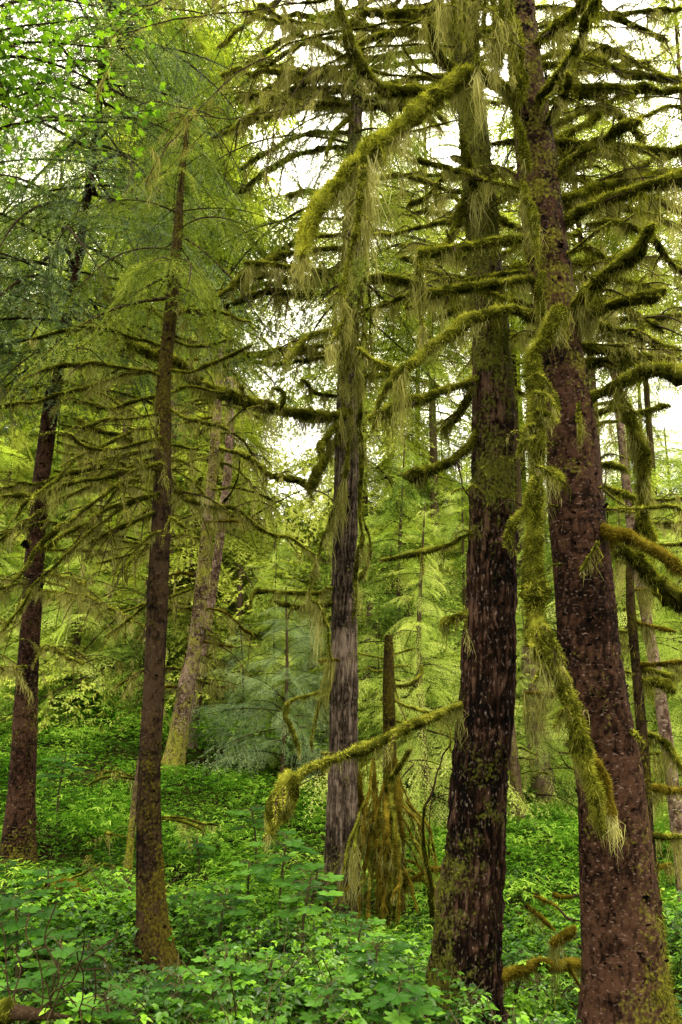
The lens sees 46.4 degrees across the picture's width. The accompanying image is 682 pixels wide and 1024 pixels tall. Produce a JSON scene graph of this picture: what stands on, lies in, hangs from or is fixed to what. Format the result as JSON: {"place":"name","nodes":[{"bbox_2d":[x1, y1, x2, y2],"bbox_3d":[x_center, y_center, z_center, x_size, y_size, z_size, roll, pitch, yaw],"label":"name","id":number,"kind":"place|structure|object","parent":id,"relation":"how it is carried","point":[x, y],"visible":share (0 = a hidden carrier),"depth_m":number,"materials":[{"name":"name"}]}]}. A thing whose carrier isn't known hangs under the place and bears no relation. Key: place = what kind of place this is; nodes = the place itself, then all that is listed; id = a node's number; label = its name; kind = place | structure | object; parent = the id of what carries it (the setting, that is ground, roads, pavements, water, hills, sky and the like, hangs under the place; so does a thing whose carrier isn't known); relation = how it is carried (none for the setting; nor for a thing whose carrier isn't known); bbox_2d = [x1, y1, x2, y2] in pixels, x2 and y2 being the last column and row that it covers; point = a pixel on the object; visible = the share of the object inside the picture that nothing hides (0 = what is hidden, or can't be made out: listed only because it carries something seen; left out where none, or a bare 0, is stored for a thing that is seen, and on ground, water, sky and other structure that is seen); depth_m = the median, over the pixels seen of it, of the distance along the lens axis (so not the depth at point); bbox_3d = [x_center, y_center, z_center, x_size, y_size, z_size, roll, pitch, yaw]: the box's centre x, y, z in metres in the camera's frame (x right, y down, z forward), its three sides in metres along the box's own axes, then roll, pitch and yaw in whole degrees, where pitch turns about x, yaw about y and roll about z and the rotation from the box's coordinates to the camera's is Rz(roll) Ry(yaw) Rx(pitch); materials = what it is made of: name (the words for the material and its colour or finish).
{"place":"outdoors","nodes":[
{"label":"outdoors","id":0,"kind":"place"},
{"bbox_2d":[0,688,681,1023],"bbox_3d":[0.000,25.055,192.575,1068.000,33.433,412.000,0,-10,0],"label":"ground","id":1,"kind":"structure","parent":0,"point":[89,772],"depth_m":11.02,"materials":[{"name":"green plant"}]},
{"bbox_2d":[0,371,53,637],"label":"mossy hemlock tree","id":2,"kind":"object","parent":1,"relation":"on","point":[11,472],"visible":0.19,"depth_m":21.00,"materials":[{"name":"green plant"}]},
{"bbox_2d":[0,422,54,660],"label":"hemlock tree","id":3,"kind":"object","parent":1,"relation":"on","point":[14,508],"visible":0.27,"depth_m":19.82,"materials":[{"name":"green plant"}]},
{"bbox_2d":[0,515,58,704],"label":"hemlock tree","id":4,"kind":"object","parent":1,"relation":"on","point":[11,571],"visible":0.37,"depth_m":17.02,"materials":[{"name":"green plant"}]},
{"bbox_2d":[0,890,63,1001],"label":"devils club plant","id":5,"kind":"object","parent":1,"relation":"on","point":[9,903],"visible":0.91,"depth_m":5.12,"materials":[{"name":"green plant"}]},
{"bbox_2d":[0,617,64,732],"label":"hemlock tree","id":6,"kind":"object","parent":1,"relation":"on","point":[2,688],"visible":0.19,"depth_m":15.07,"materials":[{"name":"green plant"}]},
{"bbox_2d":[0,997,70,1023],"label":"rotting log","id":7,"kind":"object","parent":1,"relation":"on","point":[10,1011],"visible":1,"depth_m":4.18,"materials":[{"name":"brown wood"}]},
{"bbox_2d":[0,476,75,692],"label":"hemlock tree","id":8,"kind":"object","parent":1,"relation":"on","point":[46,564],"visible":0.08,"depth_m":17.92,"materials":[{"name":"green plant"}]},
{"bbox_2d":[20,867,76,959],"bbox_3d":[-2.484,3.416,6.724,0.507,0.849,0.478,-3,-11,18],"label":"devils club plant","id":9,"kind":"object","parent":1,"relation":"on","point":[48,880],"visible":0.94,"depth_m":6.69,"materials":[{"name":"green plant"}]},
{"bbox_2d":[9,930,99,1010],"bbox_3d":[-1.629,2.911,4.566,0.500,0.873,0.494,-3,-11,19],"label":"devils club plant","id":10,"kind":"object","parent":1,"relation":"on","point":[32,980],"visible":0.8,"depth_m":4.57,"materials":[{"name":"green plant"}]},
{"bbox_2d":[0,405,109,641],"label":"hemlock tree","id":11,"kind":"object","parent":1,"relation":"on","point":[55,466],"visible":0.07,"depth_m":21.38,"materials":[{"name":"green plant"}]},
{"bbox_2d":[0,65,112,523],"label":"mossy hemlock tree","id":12,"kind":"object","parent":1,"relation":"on","point":[3,432],"visible":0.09,"depth_m":27.50,"materials":[{"name":"green plant"}]},
{"bbox_2d":[0,902,120,1023],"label":"bare twig shrub","id":13,"kind":"object","parent":1,"relation":"on","point":[15,991],"visible":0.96,"depth_m":4.25,"materials":[{"name":"brown wood"}]},
{"bbox_2d":[0,240,120,597],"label":"mossy hemlock tree","id":14,"kind":"object","parent":1,"relation":"on","point":[90,419],"visible":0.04,"depth_m":23.99,"materials":[{"name":"green plant"}]},
{"bbox_2d":[36,752,87,841],"bbox_3d":[-3.425,3.552,9.733,0.660,1.166,0.668,6,-12,-31],"label":"devils club plant","id":15,"kind":"object","parent":1,"relation":"on","point":[63,764],"visible":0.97,"depth_m":9.75,"materials":[{"name":"green plant"}]},
{"bbox_2d":[23,968,113,1023],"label":"salmonberry shrub","id":16,"kind":"object","parent":1,"relation":"on","point":[87,1017],"visible":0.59,"depth_m":4.27,"materials":[{"name":"green plant"}]},
{"bbox_2d":[4,503,142,734],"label":"hemlock tree","id":17,"kind":"object","parent":1,"relation":"on","point":[60,630],"visible":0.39,"depth_m":15.52,"materials":[{"name":"green plant"}]},
{"bbox_2d":[11,235,161,616],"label":"mossy hemlock tree","id":18,"kind":"object","parent":1,"relation":"on","point":[103,415],"visible":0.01,"depth_m":26.49,"materials":[{"name":"green plant"}]},
{"bbox_2d":[0,0,179,199],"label":"overhanging maple tree","id":19,"kind":"object","parent":1,"relation":"on","point":[9,47],"visible":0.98,"depth_m":6.17,"materials":[{"name":"green plant"}]},
{"bbox_2d":[58,866,135,932],"bbox_3d":[-2.320,3.723,7.466,0.480,0.649,0.808,-9,-14,43],"label":"salmonberry shrub","id":20,"kind":"object","parent":1,"relation":"on","point":[108,874],"visible":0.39,"depth_m":7.53,"materials":[{"name":"green plant"}]},
{"bbox_2d":[65,980,142,1023],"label":"devils club plant","id":21,"kind":"object","parent":1,"relation":"on","point":[125,995],"visible":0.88,"depth_m":4.27,"materials":[{"name":"green plant"}]},
{"bbox_2d":[67,756,221,900],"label":"mossy sapling","id":22,"kind":"object","parent":1,"relation":"on","point":[129,852],"visible":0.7,"depth_m":8.15,"materials":[{"name":"green plant"}]},
{"bbox_2d":[0,0,295,878],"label":"reddish spruce tree","id":23,"kind":"object","parent":1,"relation":"on","point":[18,838],"visible":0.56,"depth_m":9.36,"materials":[{"name":"green plant"}]},
{"bbox_2d":[80,557,217,731],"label":"hemlock tree","id":24,"kind":"object","parent":1,"relation":"on","point":[130,653],"visible":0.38,"depth_m":15.60,"materials":[{"name":"green plant"}]},
{"bbox_2d":[0,105,317,987],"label":"thin dark tree","id":25,"kind":"object","parent":1,"relation":"on","point":[152,923],"visible":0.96,"depth_m":6.54,"materials":[{"name":"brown plant"}]},
{"bbox_2d":[2,0,322,650],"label":"slender hemlock tree","id":26,"kind":"object","parent":1,"relation":"on","point":[207,51],"visible":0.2,"depth_m":18.36,"materials":[{"name":"green plant"}]},
{"bbox_2d":[105,953,227,1023],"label":"salmonberry shrub","id":27,"kind":"object","parent":1,"relation":"on","point":[163,1016],"visible":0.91,"depth_m":4.31,"materials":[{"name":"green plant"}]},
{"bbox_2d":[0,200,333,743],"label":"mossy hemlock tree","id":28,"kind":"object","parent":1,"relation":"on","point":[191,569],"visible":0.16,"depth_m":17.05,"materials":[{"name":"green plant"}]},
{"bbox_2d":[4,0,331,614],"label":"slender hemlock tree","id":29,"kind":"object","parent":1,"relation":"on","point":[279,206],"visible":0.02,"depth_m":19.60,"materials":[{"name":"green plant"}]},
{"bbox_2d":[119,963,217,1023],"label":"salmonberry shrub","id":30,"kind":"object","parent":1,"relation":"on","point":[150,994],"visible":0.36,"depth_m":4.54,"materials":[{"name":"green plant"}]},
{"bbox_2d":[149,965,215,1023],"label":"devils club plant","id":31,"kind":"object","parent":1,"relation":"on","point":[164,985],"visible":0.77,"depth_m":4.51,"materials":[{"name":"green plant"}]},
{"bbox_2d":[39,0,337,693],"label":"slender hemlock tree","id":32,"kind":"object","parent":1,"relation":"on","point":[256,200],"visible":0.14,"depth_m":19.07,"materials":[{"name":"green plant"}]},
{"bbox_2d":[168,900,223,967],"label":"salmonberry shrub","id":33,"kind":"object","parent":1,"relation":"on","point":[191,942],"visible":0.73,"depth_m":6.49,"materials":[{"name":"green plant"}]},
{"bbox_2d":[187,376,233,749],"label":"leaning tree","id":34,"kind":"object","parent":1,"relation":"on","point":[216,561],"visible":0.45,"depth_m":14.97,"materials":[{"name":"brown plant"}]},
{"bbox_2d":[105,345,332,775],"bbox_3d":[-2.066,0.793,13.645,3.773,7.677,2.629,2,-10,-9],"label":"mottled leaning tree","id":35,"kind":"object","parent":1,"relation":"on","point":[175,752],"visible":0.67,"depth_m":13.43,"materials":[{"name":"green plant"}]},
{"bbox_2d":[191,943,256,999],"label":"devils club plant","id":36,"kind":"object","parent":1,"relation":"on","point":[227,964],"visible":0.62,"depth_m":4.78,"materials":[{"name":"green plant"}]},
{"bbox_2d":[202,883,257,953],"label":"devils club plant","id":37,"kind":"object","parent":1,"relation":"on","point":[221,896],"visible":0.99,"depth_m":6.53,"materials":[{"name":"green plant"}]},
{"bbox_2d":[60,93,413,719],"bbox_3d":[-2.319,-2.588,19.635,7.529,16.957,8.052,9,-13,-41],"label":"mossy hemlock tree","id":38,"kind":"object","parent":1,"relation":"on","point":[250,560],"visible":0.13,"depth_m":18.18,"materials":[{"name":"green plant"}]},
{"bbox_2d":[192,622,283,763],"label":"young spruce tree","id":39,"kind":"object","parent":1,"relation":"on","point":[230,703],"visible":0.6,"depth_m":14.36,"materials":[{"name":"green plant"}]},
{"bbox_2d":[168,938,310,1023],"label":"salmonberry shrub","id":40,"kind":"object","parent":1,"relation":"on","point":[229,995],"visible":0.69,"depth_m":4.56,"materials":[{"name":"green plant"}]},
{"bbox_2d":[195,986,291,1023],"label":"salmonberry shrub","id":41,"kind":"object","parent":1,"relation":"on","point":[245,1020],"visible":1,"depth_m":4.14,"materials":[{"name":"green plant"}]},
{"bbox_2d":[184,520,329,732],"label":"hemlock tree","id":42,"kind":"object","parent":1,"relation":"on","point":[257,615],"visible":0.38,"depth_m":16.66,"materials":[{"name":"green plant"}]},
{"bbox_2d":[187,587,330,784],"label":"young spruce tree","id":43,"kind":"object","parent":1,"relation":"on","point":[283,735],"visible":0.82,"depth_m":13.19,"materials":[{"name":"green plant"}]},
{"bbox_2d":[215,551,319,772],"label":"hemlock tree","id":44,"kind":"object","parent":1,"relation":"on","point":[254,655],"visible":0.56,"depth_m":14.59,"materials":[{"name":"green plant"}]},
{"bbox_2d":[242,949,299,1019],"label":"devils club plant","id":45,"kind":"object","parent":1,"relation":"on","point":[258,966],"visible":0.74,"depth_m":5.17,"materials":[{"name":"green plant"}]},
{"bbox_2d":[229,926,325,1023],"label":"salmonberry shrub","id":46,"kind":"object","parent":1,"relation":"on","point":[304,971],"visible":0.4,"depth_m":5.18,"materials":[{"name":"green plant"}]},
{"bbox_2d":[247,829,321,949],"bbox_3d":[-0.483,3.511,7.102,0.719,1.255,0.710,-4,-11,21],"label":"devils club plant","id":47,"kind":"object","parent":1,"relation":"on","point":[265,868],"visible":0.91,"depth_m":7.08,"materials":[{"name":"green plant"}]},
{"bbox_2d":[253,608,360,758],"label":"young spruce tree","id":48,"kind":"object","parent":1,"relation":"on","point":[315,685],"visible":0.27,"depth_m":15.03,"materials":[{"name":"green plant"}]},
{"bbox_2d":[273,868,343,976],"bbox_3d":[-0.224,3.397,6.320,0.616,1.032,0.582,6,-11,-29],"label":"devils club plant","id":49,"kind":"object","parent":1,"relation":"on","point":[309,884],"visible":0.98,"depth_m":6.35,"materials":[{"name":"green plant"}]},
{"bbox_2d":[280,904,347,973],"bbox_3d":[-0.233,3.583,6.350,0.521,0.705,0.878,1,-10,-4],"label":"salmonberry shrub","id":50,"kind":"object","parent":1,"relation":"on","point":[317,930],"visible":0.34,"depth_m":6.50,"materials":[{"name":"green plant"}]},
{"bbox_2d":[116,0,534,933],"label":"grey hemlock tree","id":51,"kind":"object","parent":1,"relation":"on","point":[340,448],"visible":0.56,"depth_m":9.11,"materials":[{"name":"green plant"}]},
{"bbox_2d":[298,969,363,1023],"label":"devils club plant","id":52,"kind":"object","parent":1,"relation":"on","point":[324,989],"visible":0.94,"depth_m":4.57,"materials":[{"name":"green plant"}]},
{"bbox_2d":[272,488,403,716],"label":"hemlock tree","id":53,"kind":"object","parent":1,"relation":"on","point":[328,508],"visible":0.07,"depth_m":18.83,"materials":[{"name":"green plant"}]},
{"bbox_2d":[94,0,584,1023],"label":"furrowed hemlock tree","id":54,"kind":"object","parent":1,"relation":"on","point":[468,910],"visible":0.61,"depth_m":5.69,"materials":[{"name":"brown plant"}]},
{"bbox_2d":[0,656,681,964],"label":"salmonberry thicket","id":55,"kind":"object","parent":1,"relation":"on","point":[78,820],"visible":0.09,"depth_m":10.44,"materials":[{"name":"green plant"}]},
{"bbox_2d":[0,859,681,1023],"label":"berry thicket","id":56,"kind":"object","parent":1,"relation":"on","point":[301,993],"visible":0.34,"depth_m":6.17,"materials":[{"name":"green plant"}]},
{"bbox_2d":[0,699,681,1023],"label":"ground cover","id":57,"kind":"object","parent":1,"relation":"on","point":[244,817],"visible":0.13,"depth_m":10.15,"materials":[{"name":"green plant"}]},
{"bbox_2d":[293,925,394,1023],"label":"salmonberry shrub","id":58,"kind":"object","parent":1,"relation":"on","point":[325,940],"visible":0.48,"depth_m":5.21,"materials":[{"name":"green plant"}]},
{"bbox_2d":[314,598,378,772],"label":"stubby far tree","id":59,"kind":"object","parent":1,"relation":"on","point":[370,608],"visible":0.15,"depth_m":14.18,"materials":[{"name":"green plant"}]},
{"bbox_2d":[262,440,448,697],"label":"hemlock tree","id":60,"kind":"object","parent":1,"relation":"on","point":[375,496],"visible":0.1,"depth_m":20.20,"materials":[{"name":"green plant"}]},
{"bbox_2d":[334,913,385,1005],"bbox_3d":[0.173,3.491,6.095,0.436,0.731,0.412,5,-11,-27],"label":"devils club plant","id":61,"kind":"object","parent":1,"relation":"on","point":[360,926],"visible":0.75,"depth_m":6.14,"materials":[{"name":"green plant"}]},
{"bbox_2d":[205,48,525,720],"bbox_3d":[0.447,-2.910,21.688,9.160,20.632,9.797,-7,-12,36],"label":"mossy hemlock tree","id":62,"kind":"object","parent":1,"relation":"on","point":[418,447],"visible":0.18,"depth_m":19.76,"materials":[{"name":"green plant"}]},
{"bbox_2d":[318,599,435,787],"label":"hemlock tree","id":63,"kind":"object","parent":1,"relation":"on","point":[376,732],"visible":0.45,"depth_m":13.60,"materials":[{"name":"green plant"}]},
{"bbox_2d":[341,936,412,1023],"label":"devils club plant","id":64,"kind":"object","parent":1,"relation":"on","point":[359,970],"visible":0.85,"depth_m":4.97,"materials":[{"name":"green plant"}]},
{"bbox_2d":[319,634,452,933],"bbox_3d":[0.565,3.037,8.620,1.692,3.415,1.062,0,-10,0],"label":"mossy root snag","id":65,"kind":"object","parent":1,"relation":"on","point":[384,859],"visible":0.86,"depth_m":8.44,"materials":[{"name":"green plant"}]},
{"bbox_2d":[363,975,442,1023],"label":"devils club plant","id":66,"kind":"object","parent":1,"relation":"on","point":[404,1014],"visible":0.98,"depth_m":4.25,"materials":[{"name":"green plant"}]},
{"bbox_2d":[302,206,527,630],"bbox_3d":[1.987,-1.218,25.311,8.140,18.334,8.706,-3,-11,19],"label":"mossy hemlock tree","id":67,"kind":"object","parent":1,"relation":"on","point":[464,421],"visible":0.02,"depth_m":24.19,"materials":[{"name":"green plant"}]},
{"bbox_2d":[326,56,517,666],"bbox_3d":[2.071,-3.343,20.152,5.243,18.664,6.568,-2,-10,12],"label":"slender hemlock tree","id":68,"kind":"object","parent":1,"relation":"on","point":[433,450],"visible":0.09,"depth_m":19.83,"materials":[{"name":"green plant"}]},
{"bbox_2d":[299,506,551,832],"bbox_3d":[0.931,2.544,12.444,4.318,5.355,3.086,2,-10,-12],"label":"young hemlock tree","id":69,"kind":"object","parent":1,"relation":"on","point":[425,775],"visible":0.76,"depth_m":12.13,"materials":[{"name":"green plant"}]},
{"bbox_2d":[288,440,563,802],"bbox_3d":[1.249,2.291,15.082,4.632,7.366,4.451,1,-10,-5],"label":"hemlock tree","id":70,"kind":"object","parent":1,"relation":"on","point":[375,566],"visible":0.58,"depth_m":14.69,"materials":[{"name":"green plant"}]},
{"bbox_2d":[409,739,453,918],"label":"bare dark sapling","id":71,"kind":"object","parent":1,"relation":"on","point":[430,890],"visible":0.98,"depth_m":6.78,"materials":[{"name":"brown wood"}]},
{"bbox_2d":[395,965,491,1023],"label":"salmonberry shrub","id":72,"kind":"object","parent":1,"relation":"on","point":[483,1000],"visible":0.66,"depth_m":4.75,"materials":[{"name":"green plant"}]},
{"bbox_2d":[409,964,493,1023],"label":"salmonberry shrub","id":73,"kind":"object","parent":1,"relation":"on","point":[461,985],"visible":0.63,"depth_m":4.82,"materials":[{"name":"green plant"}]},
{"bbox_2d":[376,459,571,774],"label":"hemlock tree","id":74,"kind":"object","parent":1,"relation":"on","point":[462,558],"visible":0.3,"depth_m":16.51,"materials":[{"name":"green plant"}]},
{"bbox_2d":[280,0,681,1023],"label":"mossy spruce tree","id":75,"kind":"object","parent":1,"relation":"on","point":[626,974],"visible":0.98,"depth_m":5.15,"materials":[{"name":"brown plant"}]},
{"bbox_2d":[422,114,627,611],"bbox_3d":[4.961,-2.763,21.553,5.057,17.999,6.334,-2,-10,12],"label":"slender hemlock tree","id":76,"kind":"object","parent":1,"relation":"on","point":[518,497],"visible":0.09,"depth_m":21.42,"materials":[{"name":"green plant"}]},
{"bbox_2d":[503,952,551,1011],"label":"salmonberry shrub","id":77,"kind":"object","parent":1,"relation":"on","point":[515,996],"visible":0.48,"depth_m":5.93,"materials":[{"name":"green plant"}]},
{"bbox_2d":[506,721,550,823],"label":"leaning far tree","id":78,"kind":"object","parent":1,"relation":"on","point":[515,775],"visible":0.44,"depth_m":11.94,"materials":[{"name":"plant"}]},
{"bbox_2d":[452,289,617,628],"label":"mossy hemlock tree","id":79,"kind":"object","parent":1,"relation":"on","point":[523,474],"visible":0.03,"depth_m":24.33,"materials":[{"name":"green plant"}]},
{"bbox_2d":[509,646,567,809],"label":"dark far tree","id":80,"kind":"object","parent":1,"relation":"on","point":[540,786],"visible":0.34,"depth_m":12.89,"materials":[{"name":"plant"}]},
{"bbox_2d":[501,955,581,994],"bbox_3d":[1.464,3.473,5.936,1.032,0.331,0.172,5,-11,-28],"label":"mossy log","id":81,"kind":"object","parent":1,"relation":"on","point":[520,971],"visible":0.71,"depth_m":5.92,"materials":[{"name":"green plant"}]},
{"bbox_2d":[508,606,577,823],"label":"young hemlock tree","id":82,"kind":"object","parent":1,"relation":"on","point":[561,769],"visible":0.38,"depth_m":12.80,"materials":[{"name":"green plant"}]},
{"bbox_2d":[412,0,681,462],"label":"slender hemlock tree","id":83,"kind":"object","parent":1,"relation":"on","point":[580,238],"visible":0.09,"depth_m":20.25,"materials":[{"name":"green plant"}]},
{"bbox_2d":[526,971,579,1015],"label":"salmonberry shrub","id":84,"kind":"object","parent":1,"relation":"on","point":[571,989],"visible":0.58,"depth_m":6.00,"materials":[{"name":"green plant"}]},
{"bbox_2d":[543,924,578,1014],"bbox_3d":[1.655,3.480,5.972,0.282,0.744,0.219,7,-12,-33],"label":"mossy stump","id":85,"kind":"object","parent":1,"relation":"on","point":[562,938],"visible":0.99,"depth_m":6.00,"materials":[{"name":"green plant"}]},
{"bbox_2d":[516,491,645,758],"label":"hemlock tree","id":86,"kind":"object","parent":1,"relation":"on","point":[546,555],"visible":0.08,"depth_m":17.79,"materials":[{"name":"green plant"}]},
{"bbox_2d":[516,571,653,777],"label":"hemlock tree","id":87,"kind":"object","parent":1,"relation":"on","point":[552,714],"visible":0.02,"depth_m":15.52,"materials":[{"name":"green plant"}]},
{"bbox_2d":[519,81,681,611],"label":"slender hemlock tree","id":88,"kind":"object","parent":1,"relation":"on","point":[649,431],"visible":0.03,"depth_m":22.57,"materials":[{"name":"green plant"}]},
{"bbox_2d":[563,446,681,823],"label":"young hemlock tree","id":89,"kind":"object","parent":1,"relation":"on","point":[663,643],"visible":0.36,"depth_m":13.05,"materials":[{"name":"green plant"}]},
{"bbox_2d":[576,0,681,395],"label":"slender hemlock tree","id":90,"kind":"object","parent":1,"relation":"on","point":[661,137],"visible":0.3,"depth_m":18.99,"materials":[{"name":"green plant"}]},
{"bbox_2d":[594,338,681,905],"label":"pale slender tree","id":91,"kind":"object","parent":1,"relation":"on","point":[665,730],"visible":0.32,"depth_m":8.43,"materials":[{"name":"grey plant"}]},
{"bbox_2d":[598,268,681,616],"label":"mossy hemlock tree","id":92,"kind":"object","parent":1,"relation":"on","point":[638,399],"visible":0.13,"depth_m":26.52,"materials":[{"name":"green plant"}]},
{"bbox_2d":[613,372,681,996],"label":"mossy slim tree","id":93,"kind":"object","parent":1,"relation":"on","point":[650,678],"visible":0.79,"depth_m":6.07,"materials":[{"name":"brown plant"}]},
{"bbox_2d":[614,448,681,657],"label":"hemlock tree","id":94,"kind":"object","parent":1,"relation":"on","point":[677,477],"visible":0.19,"depth_m":22.10,"materials":[{"name":"green plant"}]},
{"bbox_2d":[624,592,681,778],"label":"hemlock tree","id":95,"kind":"object","parent":1,"relation":"on","point":[647,709],"visible":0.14,"depth_m":14.00,"materials":[{"name":"green plant"}]},
{"bbox_2d":[628,510,681,745],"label":"hemlock tree","id":96,"kind":"object","parent":1,"relation":"on","point":[677,614],"visible":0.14,"depth_m":16.75,"materials":[{"name":"green plant"}]},
{"bbox_2d":[650,630,681,848],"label":"young hemlock tree","id":97,"kind":"object","parent":1,"relation":"on","point":[664,803],"visible":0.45,"depth_m":10.60,"materials":[{"name":"green plant"}]},
{"bbox_2d":[0,0,681,583],"label":"sky","id":98,"kind":"structure","parent":0,"point":[676,424],"materials":[{"name":"white"}]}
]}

